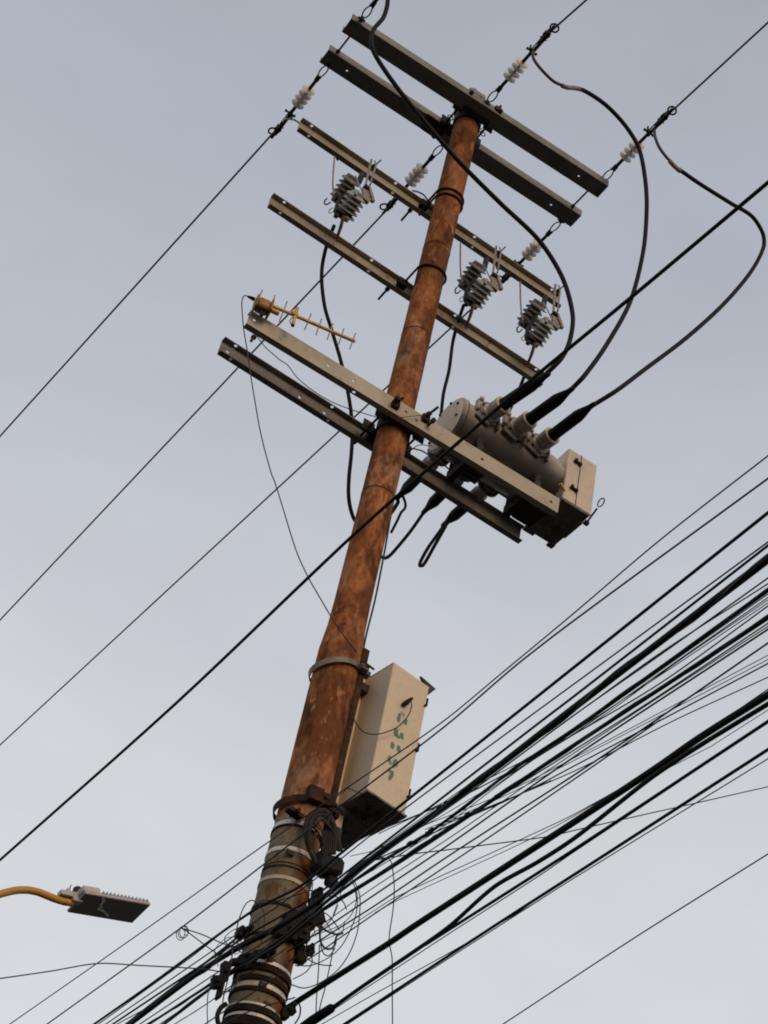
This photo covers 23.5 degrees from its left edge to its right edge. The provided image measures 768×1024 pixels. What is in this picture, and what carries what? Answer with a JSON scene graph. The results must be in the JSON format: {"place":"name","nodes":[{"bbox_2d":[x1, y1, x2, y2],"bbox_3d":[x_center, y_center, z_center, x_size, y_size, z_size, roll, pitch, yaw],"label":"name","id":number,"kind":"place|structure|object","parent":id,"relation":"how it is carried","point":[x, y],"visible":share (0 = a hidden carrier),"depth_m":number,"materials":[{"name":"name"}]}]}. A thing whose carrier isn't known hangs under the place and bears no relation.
{"place":"outdoors","nodes":[
{"label":"outdoors","id":0,"kind":"place"},
{"bbox_2d":[0,0,767,1023],"label":"sky","id":1,"kind":"structure","parent":0,"point":[121,121],"materials":[{"name":"grey"}]},
{"bbox_2d":[382,857,394,1023],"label":"drop wire","id":2,"kind":"object","parent":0,"point":[389,938],"visible":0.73,"depth_m":9.09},
{"bbox_2d":[364,787,463,859],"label":"service cable","id":3,"kind":"object","parent":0,"point":[414,822],"visible":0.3,"depth_m":8.38,"materials":[{"name":"rubber"}]},
{"bbox_2d":[379,801,445,833],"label":"service cable","id":4,"kind":"object","parent":3,"relation":"attached to","point":[410,818],"visible":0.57,"depth_m":8.33,"materials":[{"name":"rubber"}]},
{"bbox_2d":[400,603,767,854],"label":"service cable","id":5,"kind":"object","parent":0,"point":[631,694],"visible":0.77,"depth_m":7.28,"materials":[{"name":"rubber"}]},
{"bbox_2d":[350,793,478,856],"bbox_3d":[0.178,1.381,8.222,0.041,0.003,0.960,38,-49,-23],"label":"service cable","id":6,"kind":"object","parent":5,"relation":"attached to","point":[427,823],"visible":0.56,"depth_m":8.17,"materials":[{"name":"rubber"}]},
{"bbox_2d":[361,600,767,877],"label":"service cable","id":7,"kind":"object","parent":5,"relation":"attached to","point":[589,724],"visible":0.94,"depth_m":7.47,"materials":[{"name":"rubber"}]},
{"bbox_2d":[503,853,767,1023],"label":"service cable","id":8,"kind":"object","parent":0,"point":[638,935],"visible":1,"depth_m":7.71,"materials":[{"name":"rubber"}]},
{"bbox_2d":[506,594,767,776],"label":"service cable","id":9,"kind":"object","parent":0,"point":[670,663],"visible":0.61,"depth_m":7.16,"materials":[{"name":"rubber"}]},
{"label":"ground","id":10,"kind":"structure","parent":0,"visible":0},
{"bbox_2d":[0,885,149,922],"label":"street lamp","id":11,"kind":"object","parent":10,"relation":"on","point":[89,901],"visible":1,"depth_m":17.50,"materials":[{"name":"grey metal"}]},
{"bbox_2d":[217,14,608,1023],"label":"utility pole","id":12,"kind":"object","parent":10,"relation":"on","point":[339,662],"visible":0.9,"depth_m":11.96,"materials":[{"name":"wood"}]},
{"bbox_2d":[99,889,312,1023],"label":"service cable","id":13,"kind":"object","parent":12,"relation":"attached to","point":[191,957],"visible":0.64,"depth_m":9.62,"materials":[{"name":"rubber"}]},
{"bbox_2d":[210,960,231,1000],"bbox_3d":[-0.773,2.197,8.701,0.082,0.193,0.087,31,-47,-17],"label":"cable clamp","id":14,"kind":"object","parent":12,"relation":"attached to","point":[220,980],"visible":1,"depth_m":8.68,"materials":[{"name":"metal"}]},
{"bbox_2d":[0,963,221,978],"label":"drop wire","id":15,"kind":"object","parent":14,"relation":"attached to","point":[109,963],"visible":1,"depth_m":8.42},
{"bbox_2d":[222,931,236,1002],"bbox_3d":[-0.732,2.161,8.770,0.034,0.429,0.006,31,-47,-17],"label":"loose wire","id":16,"kind":"object","parent":14,"relation":"attached to","point":[230,969],"visible":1,"depth_m":8.77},
{"bbox_2d":[215,1002,227,1023],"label":"cable stub","id":17,"kind":"object","parent":16,"relation":"attached to","point":[221,1007],"visible":1,"depth_m":8.60,"materials":[{"name":"black rubber"}]},
{"bbox_2d":[162,614,767,1023],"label":"service cable","id":18,"kind":"object","parent":14,"relation":"attached to","point":[755,625],"visible":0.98,"depth_m":7.39,"materials":[{"name":"black rubber"}]},
{"bbox_2d":[175,947,287,1023],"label":"service cable","id":19,"kind":"object","parent":12,"relation":"attached to","point":[233,984],"visible":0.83,"depth_m":8.94,"materials":[{"name":"rubber"}]},
{"bbox_2d":[205,974,279,1023],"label":"service cable","id":20,"kind":"object","parent":12,"relation":"attached to","point":[244,997],"visible":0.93,"depth_m":8.74,"materials":[{"name":"rubber"}]},
{"bbox_2d":[234,925,254,938],"bbox_3d":[-0.682,2.038,8.967,0.073,0.072,0.086,31,-47,-17],"label":"cable clamp","id":21,"kind":"object","parent":12,"relation":"attached to","point":[240,934],"visible":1,"depth_m":8.94,"materials":[{"name":"metal"}]},
{"bbox_2d":[125,924,253,1023],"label":"service cable","id":22,"kind":"object","parent":21,"relation":"attached to","point":[244,931],"visible":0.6,"depth_m":9.28,"materials":[{"name":"black rubber"}]},
{"bbox_2d":[106,541,767,1023],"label":"service cable","id":23,"kind":"object","parent":21,"relation":"attached to","point":[468,761],"visible":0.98,"depth_m":7.78,"materials":[{"name":"rubber"}]},
{"bbox_2d":[380,605,767,830],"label":"service cable","id":24,"kind":"object","parent":23,"relation":"attached to","point":[609,713],"visible":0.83,"depth_m":7.40,"materials":[{"name":"rubber"}]},
{"bbox_2d":[505,597,767,777],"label":"service cable","id":25,"kind":"object","parent":24,"relation":"attached to","point":[656,675],"visible":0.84,"depth_m":7.24,"materials":[{"name":"rubber"}]},
{"bbox_2d":[112,544,767,1023],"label":"service cable","id":26,"kind":"object","parent":21,"relation":"attached to","point":[474,772],"visible":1,"depth_m":7.66,"materials":[{"name":"black rubber"}]},
{"bbox_2d":[228,949,276,966],"bbox_3d":[-0.636,2.145,8.904,0.226,0.175,0.087,31,-47,-17],"label":"cable clamp","id":27,"kind":"object","parent":12,"relation":"attached to","point":[239,959],"visible":0.64,"depth_m":8.86,"materials":[{"name":"metal"}]},
{"bbox_2d":[126,553,767,1023],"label":"service cable","id":28,"kind":"object","parent":27,"relation":"attached to","point":[644,653],"visible":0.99,"depth_m":7.56,"materials":[{"name":"black rubber"}]},
{"bbox_2d":[140,577,767,1023],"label":"service cable","id":29,"kind":"object","parent":27,"relation":"attached to","point":[494,773],"visible":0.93,"depth_m":7.50,"materials":[{"name":"rubber"}]},
{"bbox_2d":[147,587,767,1023],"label":"service cable","id":30,"kind":"object","parent":27,"relation":"attached to","point":[643,679],"visible":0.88,"depth_m":7.42,"materials":[{"name":"black rubber"}]},
{"bbox_2d":[224,997,294,1023],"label":"service cable","id":31,"kind":"object","parent":12,"relation":"attached to","point":[259,1008],"visible":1,"depth_m":8.55,"materials":[{"name":"rubber"}]},
{"bbox_2d":[250,899,290,910],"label":"loose wire","id":32,"kind":"object","parent":12,"relation":"attached to","point":[268,900],"visible":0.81,"depth_m":9.15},
{"bbox_2d":[280,1001,297,1020],"bbox_3d":[-0.465,2.416,8.938,0.084,0.096,0.087,31,-47,-17],"label":"cable clamp","id":33,"kind":"object","parent":12,"relation":"attached to","point":[287,1012],"visible":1,"depth_m":8.91,"materials":[{"name":"metal"}]},
{"bbox_2d":[272,903,325,943],"bbox_3d":[-0.416,2.033,9.194,0.254,0.285,0.088,31,-47,-17],"label":"cable clamp","id":34,"kind":"object","parent":12,"relation":"attached to","point":[303,934],"visible":0.52,"depth_m":9.14,"materials":[{"name":"metal"}]},
{"bbox_2d":[304,929,331,965],"bbox_3d":[-0.313,2.151,9.154,0.168,0.202,0.006,31,-47,-17],"label":"tangled wire","id":35,"kind":"object","parent":34,"relation":"attached to","point":[309,959],"visible":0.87,"depth_m":9.10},
{"bbox_2d":[318,924,342,949],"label":"loose wire","id":36,"kind":"object","parent":34,"relation":"hanging from","point":[323,946],"visible":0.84,"depth_m":9.19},
{"bbox_2d":[268,63,330,138],"bbox_3d":[-0.657,-3.214,14.472,0.117,0.116,0.881,31,-47,-17],"label":"tension insulator","id":37,"kind":"object","parent":12,"relation":"attached to","point":[303,96],"visible":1,"depth_m":14.44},
{"bbox_2d":[0,131,274,436],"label":"power line","id":38,"kind":"object","parent":37,"relation":"attached to","point":[154,264],"visible":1,"depth_m":15.95,"materials":[{"name":"metal"}]},
{"bbox_2d":[247,289,355,348],"bbox_3d":[-0.517,-1.188,11.509,0.733,0.229,0.100,24,-45,-11],"label":"yagi antenna","id":39,"kind":"object","parent":12,"relation":"attached to","point":[261,306],"visible":1,"depth_m":11.48,"materials":[{"name":"gold metal"}]},
{"bbox_2d":[241,295,356,651],"bbox_3d":[-0.515,-0.274,10.921,1.331,2.075,0.028,34,-48,-20],"label":"coaxial cable","id":40,"kind":"object","parent":39,"relation":"hanging from","point":[275,482],"visible":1,"depth_m":10.74,"materials":[{"name":"rubber"}]},
{"bbox_2d":[293,942,314,964],"bbox_3d":[-0.396,2.192,9.176,0.106,0.123,0.088,31,-47,-17],"label":"cable clamp","id":41,"kind":"object","parent":12,"relation":"attached to","point":[299,959],"visible":0.75,"depth_m":9.15,"materials":[{"name":"metal"}]},
{"bbox_2d":[315,944,319,1012],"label":"loose wire","id":42,"kind":"object","parent":41,"relation":"attached to","point":[317,977],"visible":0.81,"depth_m":9.09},
{"bbox_2d":[295,881,357,965],"bbox_3d":[-0.275,2.079,9.326,0.276,0.611,0.006,31,-47,-17],"label":"loose wire","id":43,"kind":"object","parent":41,"relation":"attached to","point":[344,940],"visible":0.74,"depth_m":9.32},
{"bbox_2d":[306,689,767,946],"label":"service cable","id":44,"kind":"object","parent":41,"relation":"attached to","point":[485,855],"visible":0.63,"depth_m":8.40,"materials":[{"name":"rubber"}]},
{"bbox_2d":[328,623,767,908],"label":"service cable","id":45,"kind":"object","parent":44,"relation":"attached to","point":[597,735],"visible":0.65,"depth_m":7.57,"materials":[{"name":"rubber"}]},
{"bbox_2d":[285,784,331,820],"bbox_3d":[-0.392,1.520,9.643,0.231,0.234,0.086,31,-47,-17],"label":"cable clamp","id":46,"kind":"object","parent":12,"relation":"attached to","point":[319,796],"visible":0.94,"depth_m":9.67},
{"bbox_2d":[308,886,322,903],"bbox_3d":[-0.347,1.960,9.403,0.060,0.126,0.086,31,-47,-17],"label":"cable clamp","id":47,"kind":"object","parent":12,"relation":"attached to","point":[317,890],"visible":0.36,"depth_m":9.40,"materials":[{"name":"metal"}]},
{"bbox_2d":[257,336,375,416],"bbox_3d":[-0.428,-0.817,11.692,0.941,0.173,0.006,31,-47,-17],"label":"control wire","id":48,"kind":"object","parent":12,"relation":"attached to","point":[309,387],"visible":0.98,"depth_m":11.63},
{"bbox_2d":[303,808,342,863],"bbox_3d":[-0.303,1.669,9.493,0.246,0.356,0.074,31,-47,-17],"label":"cable coil","id":49,"kind":"object","parent":12,"relation":"hanging from","point":[330,840],"visible":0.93,"depth_m":9.49,"materials":[{"name":"rubber"}]},
{"bbox_2d":[291,879,360,988],"bbox_3d":[-0.269,2.120,9.314,0.298,0.739,0.006,31,-47,-17],"label":"loose wire","id":50,"kind":"object","parent":12,"relation":"attached to","point":[348,954],"visible":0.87,"depth_m":9.29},
{"bbox_2d":[309,850,344,887],"bbox_3d":[-0.290,1.817,9.415,0.170,0.170,0.101,24,-45,-11],"label":"splice closure","id":51,"kind":"object","parent":12,"relation":"attached to","point":[332,873],"visible":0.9,"depth_m":9.38,"materials":[{"name":"plastic"}]},
{"bbox_2d":[319,939,334,1009],"bbox_3d":[-0.281,2.293,9.119,0.012,0.432,0.006,31,-47,-17],"label":"loose wire","id":52,"kind":"object","parent":12,"relation":"attached to","point":[327,977],"visible":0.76,"depth_m":9.13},
{"bbox_2d":[324,156,380,241],"bbox_3d":[-0.220,-2.257,13.106,0.378,0.805,0.279,1,-46,12],"label":"fuse cutout","id":53,"kind":"object","parent":12,"relation":"attached to","point":[347,198],"visible":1,"depth_m":12.97,"materials":[{"name":"ceramic"}]},
{"bbox_2d":[358,0,378,22],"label":"tension insulator","id":54,"kind":"object","parent":12,"relation":"attached to","point":[372,5],"visible":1,"depth_m":13.82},
{"bbox_2d":[369,0,574,377],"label":"jumper cable","id":55,"kind":"object","parent":54,"relation":"hanging from","point":[478,181],"visible":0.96,"depth_m":12.33,"materials":[{"name":"black rubber"}]},
{"bbox_2d":[363,503,393,648],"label":"earth cable","id":56,"kind":"object","parent":12,"relation":"attached to","point":[375,597],"visible":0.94,"depth_m":10.99,"materials":[{"name":"rubber"}]},
{"bbox_2d":[325,648,434,848],"bbox_3d":[-0.094,1.426,10.473,0.606,1.390,0.590,31,-47,-17],"label":"control cabinet","id":57,"kind":"object","parent":12,"relation":"attached to","point":[381,702],"visible":0.81,"depth_m":10.30,"materials":[{"name":"metal"}]},
{"bbox_2d":[353,700,411,734],"bbox_3d":[-0.010,1.119,10.297,0.350,0.376,0.007,31,-47,-17],"label":"control lead","id":58,"kind":"object","parent":57,"relation":"attached to","point":[386,731],"visible":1,"depth_m":10.23,"materials":[{"name":"rubber"}]},
{"bbox_2d":[0,180,767,860],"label":"overhead cable","id":59,"kind":"object","parent":12,"relation":"attached to","point":[542,370],"visible":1,"depth_m":8.33,"materials":[{"name":"black rubber"}]},
{"bbox_2d":[10,455,767,1023],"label":"service cable","id":60,"kind":"object","parent":12,"relation":"attached to","point":[428,731],"visible":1,"depth_m":8.61,"materials":[{"name":"rubber"}]},
{"bbox_2d":[47,478,767,1023],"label":"service cable","id":61,"kind":"object","parent":12,"relation":"attached to","point":[441,728],"visible":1,"depth_m":8.39,"materials":[{"name":"rubber"}]},
{"bbox_2d":[176,926,188,940],"bbox_3d":[-1.096,2.287,10.047,0.066,0.004,0.163,22,-45,-9],"label":"hanging coil","id":62,"kind":"object","parent":61,"relation":"hanging from","point":[180,934],"visible":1,"depth_m":10.05,"materials":[{"name":"grey metal"}]},
{"bbox_2d":[181,928,241,952],"bbox_3d":[-0.927,2.325,10.046,0.378,0.006,0.026,26,-46,-12],"label":"tie wire","id":63,"kind":"object","parent":61,"relation":"attached to","point":[205,936],"visible":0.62,"depth_m":10.02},
{"bbox_2d":[379,142,445,214],"bbox_3d":[0.232,-2.660,14.775,0.117,0.116,0.881,31,-47,-17],"label":"tension insulator","id":64,"kind":"object","parent":12,"relation":"attached to","point":[419,170],"visible":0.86,"depth_m":14.73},
{"bbox_2d":[0,214,382,620],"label":"power line","id":65,"kind":"object","parent":64,"relation":"attached to","point":[235,370],"visible":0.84,"depth_m":17.15,"materials":[{"name":"metal"}]},
{"bbox_2d":[407,448,452,472],"bbox_3d":[0.300,-0.343,12.031,0.362,0.069,0.010,31,-47,-17],"label":"control wire","id":66,"kind":"object","parent":12,"relation":"attached to","point":[432,457],"visible":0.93,"depth_m":12.05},
{"bbox_2d":[93,511,767,1023],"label":"service cable","id":67,"kind":"object","parent":12,"relation":"attached to","point":[671,589],"visible":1,"depth_m":7.82,"materials":[{"name":"black rubber"}]},
{"bbox_2d":[439,304,464,413],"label":"drop cable","id":68,"kind":"object","parent":12,"relation":"hanging from","point":[449,364],"visible":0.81,"depth_m":13.19,"materials":[{"name":"black rubber"}]},
{"bbox_2d":[297,719,660,966],"bbox_3d":[0.332,1.510,8.105,0.012,0.007,2.686,31,-47,-18],"label":"service cable","id":69,"kind":"object","parent":12,"relation":"attached to","point":[653,724],"visible":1,"depth_m":7.95,"materials":[{"name":"rubber"}]},
{"bbox_2d":[454,243,505,328],"bbox_3d":[0.699,-1.681,13.439,0.378,0.805,0.279,1,-46,12],"label":"fuse cutout","id":70,"kind":"object","parent":12,"relation":"attached to","point":[469,281],"visible":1,"depth_m":13.31,"materials":[{"name":"ceramic"}]},
{"bbox_2d":[222,628,767,994],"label":"service cable","id":71,"kind":"object","parent":12,"relation":"attached to","point":[622,724],"visible":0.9,"depth_m":7.80,"materials":[{"name":"rubber"}]},
{"bbox_2d":[396,372,604,548],"bbox_3d":[0.914,-0.303,12.403,1.248,0.568,1.499,31,-47,-17],"label":"recloser","id":72,"kind":"object","parent":12,"relation":"attached to","point":[518,445],"visible":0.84,"depth_m":12.23,"materials":[{"name":"grey paint"}]},
{"bbox_2d":[320,224,399,521],"bbox_3d":[-0.212,-0.892,12.776,0.153,1.997,1.326,-20,-53,29],"label":"drop cable","id":73,"kind":"object","parent":72,"relation":"attached to","point":[395,506],"visible":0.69,"depth_m":12.72,"materials":[{"name":"black rubber"}]},
{"bbox_2d":[390,494,406,532],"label":"tail cable","id":74,"kind":"object","parent":72,"relation":"hanging from","point":[400,513],"visible":0.98,"depth_m":12.55,"materials":[{"name":"black rubber"}]},
{"bbox_2d":[381,512,424,559],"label":"tail cable","id":75,"kind":"object","parent":72,"relation":"hanging from","point":[402,541],"visible":0.73,"depth_m":12.47,"materials":[{"name":"black rubber"}]},
{"bbox_2d":[418,514,450,567],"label":"tail cable","id":76,"kind":"object","parent":72,"relation":"hanging from","point":[436,538],"visible":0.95,"depth_m":12.51,"materials":[{"name":"black rubber"}]},
{"bbox_2d":[572,87,648,388],"bbox_3d":[1.413,-1.908,12.802,0.932,2.867,0.276,37,-49,-22],"label":"jumper cable","id":77,"kind":"object","parent":72,"relation":"attached to","point":[583,376],"visible":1,"depth_m":13.18,"materials":[{"name":"black rubber"}]},
{"bbox_2d":[560,83,580,90],"bbox_3d":[1.358,-3.083,13.435,0.166,0.139,0.035,31,-47,-17],"label":"splice sleeve","id":78,"kind":"object","parent":77,"relation":"attached to","point":[571,87],"visible":1,"depth_m":13.41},
{"bbox_2d":[531,51,562,86],"bbox_3d":[1.185,-3.196,13.380,0.313,0.193,0.023,31,-47,-17],"label":"jumper tail","id":79,"kind":"object","parent":78,"relation":"attached to","point":[541,69],"visible":1,"depth_m":13.33},
{"bbox_2d":[595,168,765,406],"bbox_3d":[2.178,-1.503,12.933,1.237,2.735,0.352,22,-45,-9],"label":"jumper cable","id":80,"kind":"object","parent":72,"relation":"attached to","point":[704,321],"visible":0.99,"depth_m":13.28,"materials":[{"name":"black rubber"}]},
{"bbox_2d":[668,159,681,172],"bbox_3d":[2.132,-2.540,13.573,0.116,0.066,0.035,31,-47,-17],"label":"splice sleeve","id":81,"kind":"object","parent":80,"relation":"attached to","point":[673,165],"visible":1,"depth_m":13.56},
{"bbox_2d":[653,129,669,160],"bbox_3d":[2.048,-2.698,13.629,0.182,0.250,0.023,31,-47,-17],"label":"jumper tail","id":82,"kind":"object","parent":81,"relation":"attached to","point":[667,158],"visible":1,"depth_m":13.59},
{"bbox_2d":[336,781,679,1007],"bbox_3d":[-4.980,7.042,14.538,0.034,0.005,22.705,30,-47,-17],"label":"service cable","id":83,"kind":"object","parent":12,"relation":"attached to","point":[503,898],"visible":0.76,"depth_m":7.85,"materials":[{"name":"rubber"}]},
{"bbox_2d":[428,720,767,944],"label":"service cable","id":84,"kind":"object","parent":83,"relation":"attached to","point":[722,751],"visible":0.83,"depth_m":7.37,"materials":[{"name":"black rubber"}]},
{"bbox_2d":[484,23,559,104],"bbox_3d":[1.024,-3.371,13.979,0.117,0.116,0.881,31,-47,-17],"label":"tension insulator","id":85,"kind":"object","parent":12,"relation":"attached to","point":[515,70],"visible":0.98,"depth_m":13.96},
{"bbox_2d":[554,0,586,29],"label":"power line","id":86,"kind":"object","parent":85,"relation":"attached to","point":[569,14],"visible":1,"depth_m":13.59,"materials":[{"name":"metal"}]},
{"bbox_2d":[286,690,767,1005],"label":"service cable","id":87,"kind":"object","parent":12,"relation":"attached to","point":[670,757],"visible":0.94,"depth_m":7.71,"materials":[{"name":"black rubber"}]},
{"bbox_2d":[673,710,767,765],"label":"service cable","id":88,"kind":"object","parent":87,"relation":"attached to","point":[721,739],"visible":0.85,"depth_m":7.00,"materials":[{"name":"rubber"}]},
{"bbox_2d":[289,642,767,961],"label":"service cable","id":89,"kind":"object","parent":12,"relation":"attached to","point":[643,728],"visible":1,"depth_m":7.81,"materials":[{"name":"rubber"}]},
{"bbox_2d":[376,796,606,911],"bbox_3d":[0.671,1.370,7.982,0.056,0.004,2.198,35,-48,-21],"label":"service cable","id":90,"kind":"object","parent":89,"relation":"attached to","point":[501,852],"visible":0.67,"depth_m":8.15,"materials":[{"name":"rubber"}]},
{"bbox_2d":[377,663,767,859],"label":"service cable","id":91,"kind":"object","parent":89,"relation":"attached to","point":[599,752],"visible":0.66,"depth_m":7.54,"materials":[{"name":"rubber"}]},
{"bbox_2d":[425,677,767,832],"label":"service cable","id":92,"kind":"object","parent":89,"relation":"attached to","point":[620,748],"visible":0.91,"depth_m":7.46,"materials":[{"name":"rubber"}]},
{"bbox_2d":[425,659,767,829],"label":"service cable","id":93,"kind":"object","parent":89,"relation":"attached to","point":[615,739],"visible":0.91,"depth_m":7.46,"materials":[{"name":"rubber"}]},
{"bbox_2d":[426,655,767,824],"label":"service cable","id":94,"kind":"object","parent":89,"relation":"attached to","point":[610,738],"visible":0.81,"depth_m":7.47,"materials":[{"name":"rubber"}]},
{"bbox_2d":[499,219,563,283],"bbox_3d":[1.191,-2.120,15.148,0.117,0.116,0.881,31,-47,-17],"label":"tension insulator","id":95,"kind":"object","parent":12,"relation":"attached to","point":[532,250],"visible":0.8,"depth_m":15.11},
{"bbox_2d":[0,291,490,744],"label":"power line","id":96,"kind":"object","parent":95,"relation":"attached to","point":[321,447],"visible":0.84,"depth_m":18.31,"materials":[{"name":"metal"}]},
{"bbox_2d":[516,281,563,366],"bbox_3d":[1.153,-1.422,13.621,0.378,0.805,0.279,1,-46,12],"label":"fuse cutout","id":97,"kind":"object","parent":12,"relation":"attached to","point":[529,319],"visible":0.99,"depth_m":13.50,"materials":[{"name":"grey ceramic"}]},
{"bbox_2d":[325,626,767,922],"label":"service cable","id":98,"kind":"object","parent":12,"relation":"attached to","point":[554,766],"visible":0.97,"depth_m":7.80,"materials":[{"name":"rubber"}]},
{"bbox_2d":[565,583,767,722],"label":"service cable","id":99,"kind":"object","parent":98,"relation":"attached to","point":[688,633],"visible":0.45,"depth_m":7.10,"materials":[{"name":"rubber"}]},
{"bbox_2d":[332,701,767,1007],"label":"service cable","id":100,"kind":"object","parent":12,"relation":"attached to","point":[638,787],"visible":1,"depth_m":7.45,"materials":[{"name":"black rubber"}]},
{"bbox_2d":[300,1004,335,1023],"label":"cable splice","id":101,"kind":"object","parent":100,"relation":"attached to","point":[322,1014],"visible":1,"depth_m":8.70,"materials":[{"name":"black rubber"}]},
{"bbox_2d":[322,901,538,1023],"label":"service cable","id":102,"kind":"object","parent":100,"relation":"attached to","point":[400,979],"visible":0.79,"depth_m":8.39,"materials":[{"name":"rubber"}]},
{"bbox_2d":[343,748,767,1023],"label":"service cable","id":103,"kind":"object","parent":12,"relation":"attached to","point":[721,779],"visible":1,"depth_m":7.48,"materials":[{"name":"black rubber"}]},
{"bbox_2d":[348,758,767,1023],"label":"service cable","id":104,"kind":"object","parent":12,"relation":"attached to","point":[564,884],"visible":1,"depth_m":7.48,"materials":[{"name":"rubber"}]},
{"bbox_2d":[378,786,767,859],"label":"drop wire","id":105,"kind":"object","parent":12,"relation":"attached to","point":[582,828],"visible":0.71,"depth_m":10.39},
{"bbox_2d":[602,106,676,179],"bbox_3d":[1.953,-2.833,14.328,0.117,0.116,0.881,31,-47,-17],"label":"tension insulator","id":106,"kind":"object","parent":12,"relation":"attached to","point":[628,154],"visible":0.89,"depth_m":14.31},
{"bbox_2d":[670,22,767,113],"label":"power line","id":107,"kind":"object","parent":106,"relation":"attached to","point":[723,63],"visible":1,"depth_m":13.70,"materials":[{"name":"metal"}]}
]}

